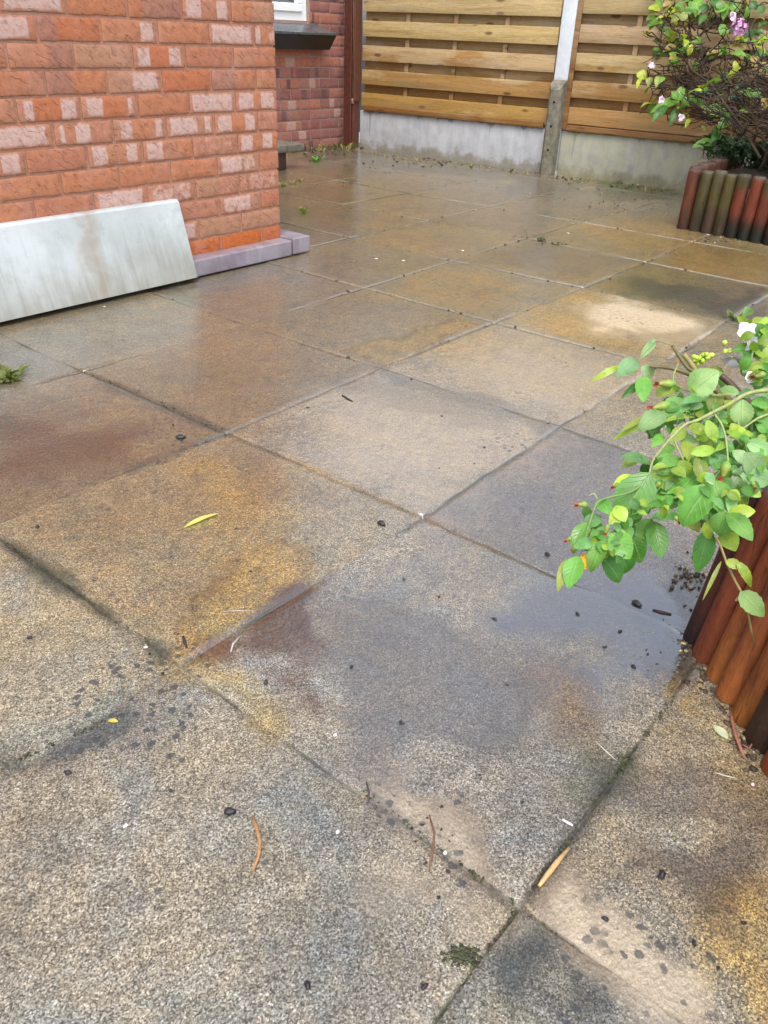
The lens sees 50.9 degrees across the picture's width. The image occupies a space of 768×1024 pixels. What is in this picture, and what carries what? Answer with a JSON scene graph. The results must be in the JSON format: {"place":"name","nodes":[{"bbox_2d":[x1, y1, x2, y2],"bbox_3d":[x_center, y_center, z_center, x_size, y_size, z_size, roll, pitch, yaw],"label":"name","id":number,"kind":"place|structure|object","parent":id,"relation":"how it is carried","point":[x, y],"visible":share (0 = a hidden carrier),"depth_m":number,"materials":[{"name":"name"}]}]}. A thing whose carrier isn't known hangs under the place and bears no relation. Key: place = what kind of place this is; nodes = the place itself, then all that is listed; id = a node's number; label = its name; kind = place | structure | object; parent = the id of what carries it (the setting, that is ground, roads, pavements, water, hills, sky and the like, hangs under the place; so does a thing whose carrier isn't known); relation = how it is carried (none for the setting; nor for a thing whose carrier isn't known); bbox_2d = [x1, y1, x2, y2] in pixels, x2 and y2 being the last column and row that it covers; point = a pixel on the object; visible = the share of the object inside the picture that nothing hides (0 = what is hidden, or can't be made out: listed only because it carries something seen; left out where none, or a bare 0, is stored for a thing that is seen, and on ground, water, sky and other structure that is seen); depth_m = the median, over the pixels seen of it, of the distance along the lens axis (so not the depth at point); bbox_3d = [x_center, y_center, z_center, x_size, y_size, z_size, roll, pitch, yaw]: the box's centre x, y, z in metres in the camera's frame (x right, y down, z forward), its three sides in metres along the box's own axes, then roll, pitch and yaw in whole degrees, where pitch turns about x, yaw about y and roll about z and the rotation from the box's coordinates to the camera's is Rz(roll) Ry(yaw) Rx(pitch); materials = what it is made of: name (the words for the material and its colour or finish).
{"place":"outdoors","nodes":[
{"label":"outdoors","id":0,"kind":"place"},
{"bbox_2d":[0,132,767,1023],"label":"patio paving","id":1,"kind":"structure","parent":0,"point":[302,474],"depth_m":1.33,"materials":[{"name":"concrete"}]},
{"bbox_2d":[0,364,30,383],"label":"moss tuft","id":2,"kind":"object","parent":1,"relation":"on","point":[6,372],"visible":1,"depth_m":2.24,"materials":[{"name":"green plant"}]},
{"bbox_2d":[64,770,71,774],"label":"pellet","id":3,"kind":"object","parent":1,"relation":"on","point":[67,772],"visible":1,"depth_m":1.07},
{"bbox_2d":[0,199,196,321],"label":"gravel board","id":4,"kind":"object","parent":1,"relation":"on","point":[51,263],"visible":1,"depth_m":2.79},
{"bbox_2d":[175,434,185,438],"bbox_3d":[-0.490,-0.181,1.949,0.026,0.013,0.014,7,31,8],"label":"pellet","id":5,"kind":"object","parent":1,"relation":"on","point":[179,436],"visible":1,"depth_m":1.95},
{"bbox_2d":[182,636,187,647],"bbox_3d":[-0.323,0.211,1.308,0.006,0.006,0.030,-9,33,-19],"label":"pod","id":6,"kind":"object","parent":1,"relation":"on","point":[184,641],"visible":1,"depth_m":1.30,"materials":[{"name":"plant"}]},
{"bbox_2d":[184,513,217,527],"bbox_3d":[-0.368,0.015,1.626,0.083,0.005,0.013,-25,40,-38],"label":"fallen leaf","id":7,"kind":"object","parent":1,"relation":"on","point":[198,519],"visible":1,"depth_m":1.62,"materials":[{"name":"yellow plant"}]},
{"bbox_2d":[224,807,235,814],"bbox_3d":[-0.196,0.382,1.028,0.016,0.009,0.009,0,31,-5],"label":"pellet","id":8,"kind":"object","parent":1,"relation":"on","point":[229,811],"visible":1,"depth_m":1.03},
{"bbox_2d":[230,636,239,651],"bbox_3d":[-0.243,0.214,1.309,0.007,0.004,0.039,8,31,10],"label":"husk","id":9,"kind":"object","parent":1,"relation":"on","point":[234,642],"visible":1,"depth_m":1.31,"materials":[{"name":"white plant"}]},
{"bbox_2d":[192,238,291,276],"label":"edging block","id":10,"kind":"structure","parent":1,"relation":"on","point":[232,257],"depth_m":3.33,"materials":[{"name":"grey concrete"}]},
{"bbox_2d":[251,815,261,871],"bbox_3d":[-0.156,0.404,0.991,0.013,0.008,0.080,-2,31,-8],"label":"twig","id":11,"kind":"object","parent":1,"relation":"on","point":[259,843],"visible":1,"depth_m":0.98,"materials":[{"name":"orange wood"}]},
{"bbox_2d":[277,153,285,170],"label":"brick pier","id":12,"kind":"structure","parent":1,"relation":"on","point":[281,161],"depth_m":5.63,"materials":[{"name":"brown brick"}]},
{"bbox_2d":[277,140,303,152],"bbox_3d":[-0.873,-2.549,5.629,0.400,0.046,0.500,24,37,32],"label":"stone slab","id":13,"kind":"object","parent":12,"relation":"on","point":[285,146],"depth_m":5.62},
{"bbox_2d":[280,229,309,253],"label":"edging block","id":14,"kind":"structure","parent":1,"relation":"on","point":[300,242],"depth_m":3.55,"materials":[{"name":"grey concrete"}]},
{"bbox_2d":[299,206,308,213],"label":"weed","id":15,"kind":"object","parent":1,"relation":"on","point":[302,210],"visible":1,"depth_m":4.37,"materials":[{"name":"green plant"}]},
{"bbox_2d":[304,980,310,989],"bbox_3d":[-0.080,0.496,0.846,0.010,0.006,0.009,24,37,32],"label":"pellet","id":16,"kind":"object","parent":1,"relation":"on","point":[307,983],"visible":1,"depth_m":0.84},
{"bbox_2d":[310,156,320,161],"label":"weed","id":17,"kind":"object","parent":1,"relation":"on","point":[316,159],"visible":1,"depth_m":6.08,"materials":[{"name":"green plant"}]},
{"bbox_2d":[318,143,326,148],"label":"weed","id":18,"kind":"object","parent":1,"relation":"on","point":[322,146],"visible":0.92,"depth_m":6.71,"materials":[{"name":"yellow plant"}]},
{"bbox_2d":[333,142,341,148],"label":"weed","id":19,"kind":"object","parent":1,"relation":"on","point":[338,146],"visible":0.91,"depth_m":6.78,"materials":[{"name":"green plant"}]},
{"bbox_2d":[5,237,674,1018],"bbox_3d":[-0.094,-0.484,2.489,1.487,0.019,3.804,6,31,6],"label":"moss","id":20,"kind":"object","parent":1,"relation":"on","point":[463,955],"visible":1,"depth_m":0.99,"materials":[{"name":"green plant"}]},
{"bbox_2d":[343,0,362,147],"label":"timber post","id":21,"kind":"object","parent":1,"relation":"on","point":[352,49],"visible":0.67,"depth_m":6.54,"materials":[{"name":"brown wood"}]},
{"bbox_2d":[366,782,369,802],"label":"sprig","id":22,"kind":"object","parent":1,"relation":"on","point":[368,790],"visible":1,"depth_m":1.06,"materials":[{"name":"brown plant"}]},
{"bbox_2d":[377,520,384,525],"bbox_3d":[-0.004,0.023,1.642,0.018,0.011,0.011,24,37,32],"label":"pellet","id":23,"kind":"object","parent":1,"relation":"on","point":[381,522],"visible":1,"depth_m":1.64},
{"bbox_2d":[421,983,427,990],"bbox_3d":[0.042,0.500,0.849,0.006,0.006,0.010,24,37,32],"label":"pellet","id":24,"kind":"object","parent":1,"relation":"on","point":[424,986],"visible":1,"depth_m":0.85},
{"bbox_2d":[429,815,434,870],"bbox_3d":[0.060,0.410,1.003,0.009,0.003,0.080,3,31,1],"label":"stalk","id":25,"kind":"object","parent":1,"relation":"on","point":[433,842],"visible":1,"depth_m":1.00,"materials":[{"name":"brown plant"}]},
{"bbox_2d":[137,147,760,922],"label":"leaf litter","id":26,"kind":"object","parent":1,"relation":"on","point":[751,753],"visible":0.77,"depth_m":1.33,"materials":[{"name":"brown plant"}]},
{"bbox_2d":[360,110,544,172],"bbox_3d":[0.505,-2.917,6.379,1.703,0.348,0.044,21,36,29],"label":"gravel board","id":27,"kind":"object","parent":1,"relation":"on","point":[500,145],"visible":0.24,"depth_m":6.32,"materials":[{"name":"grey concrete"}]},
{"bbox_2d":[361,0,563,127],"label":"timber fence","id":28,"kind":"object","parent":27,"relation":"on","point":[490,61],"visible":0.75,"depth_m":6.03,"materials":[{"name":"brown wood"}]},
{"bbox_2d":[538,847,569,886],"bbox_3d":[0.206,0.429,0.978,0.008,0.006,0.071,24,37,32],"label":"stick","id":29,"kind":"object","parent":1,"relation":"on","point":[552,868],"visible":1,"depth_m":0.97,"materials":[{"name":"beige wood"}]},
{"bbox_2d":[539,0,578,175],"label":"fence post","id":30,"kind":"object","parent":1,"relation":"on","point":[552,136],"visible":0.88,"depth_m":5.67,"materials":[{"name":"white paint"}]},
{"bbox_2d":[601,916,608,921],"bbox_3d":[0.253,0.464,0.923,0.009,0.005,0.006,24,37,32],"label":"pellet","id":31,"kind":"object","parent":1,"relation":"on","point":[605,918],"visible":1,"depth_m":0.92},
{"bbox_2d":[619,755,627,766],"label":"weed","id":32,"kind":"object","parent":1,"relation":"on","point":[621,759],"visible":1,"depth_m":1.13,"materials":[{"name":"green plant"}]},
{"bbox_2d":[631,600,641,606],"bbox_3d":[0.452,0.163,1.439,0.013,0.010,0.021,-13,34,-24],"label":"pellet","id":33,"kind":"object","parent":1,"relation":"on","point":[637,603],"visible":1,"depth_m":1.44},
{"bbox_2d":[557,130,752,196],"bbox_3d":[1.999,-2.333,5.505,1.733,0.348,0.046,21,36,29],"label":"gravel board","id":34,"kind":"object","parent":1,"relation":"on","point":[645,162],"visible":0.54,"depth_m":5.64,"materials":[{"name":"grey concrete"}]},
{"bbox_2d":[561,0,767,142],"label":"timber fence","id":35,"kind":"object","parent":34,"relation":"on","point":[612,50],"visible":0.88,"depth_m":5.42,"materials":[{"name":"brown wood"}]},
{"bbox_2d":[658,870,666,879],"bbox_3d":[0.335,0.437,0.972,0.010,0.011,0.014,24,37,32],"label":"pellet","id":36,"kind":"object","parent":1,"relation":"on","point":[662,874],"visible":1,"depth_m":0.97},
{"bbox_2d":[653,609,671,614],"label":"twig","id":37,"kind":"object","parent":1,"relation":"on","point":[662,612],"visible":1,"depth_m":1.42,"materials":[{"name":"brown wood"}]},
{"bbox_2d":[713,725,727,738],"bbox_3d":[0.491,0.320,1.177,0.026,0.003,0.018,24,37,32],"label":"fallen leaf","id":38,"kind":"object","parent":1,"relation":"on","point":[721,731],"visible":1,"depth_m":1.18,"materials":[{"name":"plant"}]},
{"bbox_2d":[676,156,767,245],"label":"log edging","id":39,"kind":"object","parent":1,"relation":"on","point":[714,201],"visible":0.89,"depth_m":4.18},
{"bbox_2d":[726,164,767,188],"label":"bed soil","id":40,"kind":"structure","parent":39,"relation":"in","point":[753,172],"depth_m":4.40,"materials":[{"name":"brown soil"}]},
{"bbox_2d":[636,0,767,171],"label":"hydrangea shrub","id":41,"kind":"object","parent":40,"relation":"on","point":[748,95],"visible":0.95,"depth_m":4.75,"materials":[{"name":"green plant"}]},
{"bbox_2d":[689,84,762,98],"bbox_3d":[2.047,-2.517,4.779,0.480,0.133,0.090,1,31,-2],"label":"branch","id":42,"kind":"object","parent":41,"relation":"attached to","point":[720,89],"visible":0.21,"depth_m":4.77,"materials":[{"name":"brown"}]},
{"bbox_2d":[690,131,746,160],"bbox_3d":[2.095,-2.267,4.984,0.332,0.177,0.342,-12,34,-23],"label":"bedding plant","id":43,"kind":"object","parent":40,"relation":"on","point":[714,142],"visible":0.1,"depth_m":4.98,"materials":[{"name":"green plant"}]},
{"bbox_2d":[699,135,767,169],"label":"bedding plant","id":44,"kind":"object","parent":40,"relation":"on","point":[730,151],"visible":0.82,"depth_m":4.67,"materials":[{"name":"green plant"}]},
{"bbox_2d":[683,485,767,777],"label":"log edging","id":45,"kind":"object","parent":1,"relation":"on","point":[717,636],"visible":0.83,"depth_m":1.20,"materials":[{"name":"brown wood"}]},
{"bbox_2d":[730,707,745,759],"bbox_3d":[0.514,0.319,1.179,0.011,0.010,0.104,6,31,7],"label":"root","id":46,"kind":"object","parent":1,"relation":"on","point":[736,736],"visible":1,"depth_m":1.17,"materials":[{"name":"pink plant"}]},
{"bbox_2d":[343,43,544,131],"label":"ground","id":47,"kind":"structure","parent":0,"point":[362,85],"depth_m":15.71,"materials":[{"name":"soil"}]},
{"bbox_2d":[0,0,344,254],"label":"brick house","id":48,"kind":"structure","parent":47,"relation":"on","point":[197,109],"depth_m":2.91,"materials":[{"name":"brick"}]},
{"bbox_2d":[272,0,305,20],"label":"window","id":49,"kind":"structure","parent":48,"relation":"in","point":[288,10],"depth_m":6.07,"materials":[{"name":"plastic"}]},
{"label":"bed soil","id":50,"kind":"structure","parent":0,"visible":0},
{"bbox_2d":[556,307,767,591],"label":"rose bush","id":51,"kind":"object","parent":50,"relation":"on","point":[693,490],"visible":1,"depth_m":1.04,"materials":[{"name":"green plant"}]},
{"bbox_2d":[703,537,764,645],"bbox_3d":[0.417,0.108,0.975,0.084,0.123,0.058,24,37,32],"label":"branch","id":52,"kind":"object","parent":51,"relation":"hanging from","point":[751,602],"visible":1,"depth_m":0.96,"materials":[{"name":"green plant"}]},
{"bbox_2d":[727,309,742,321],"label":"weed","id":53,"kind":"object","parent":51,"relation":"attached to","point":[730,314],"visible":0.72,"depth_m":2.96,"materials":[{"name":"green plant"}]}
]}

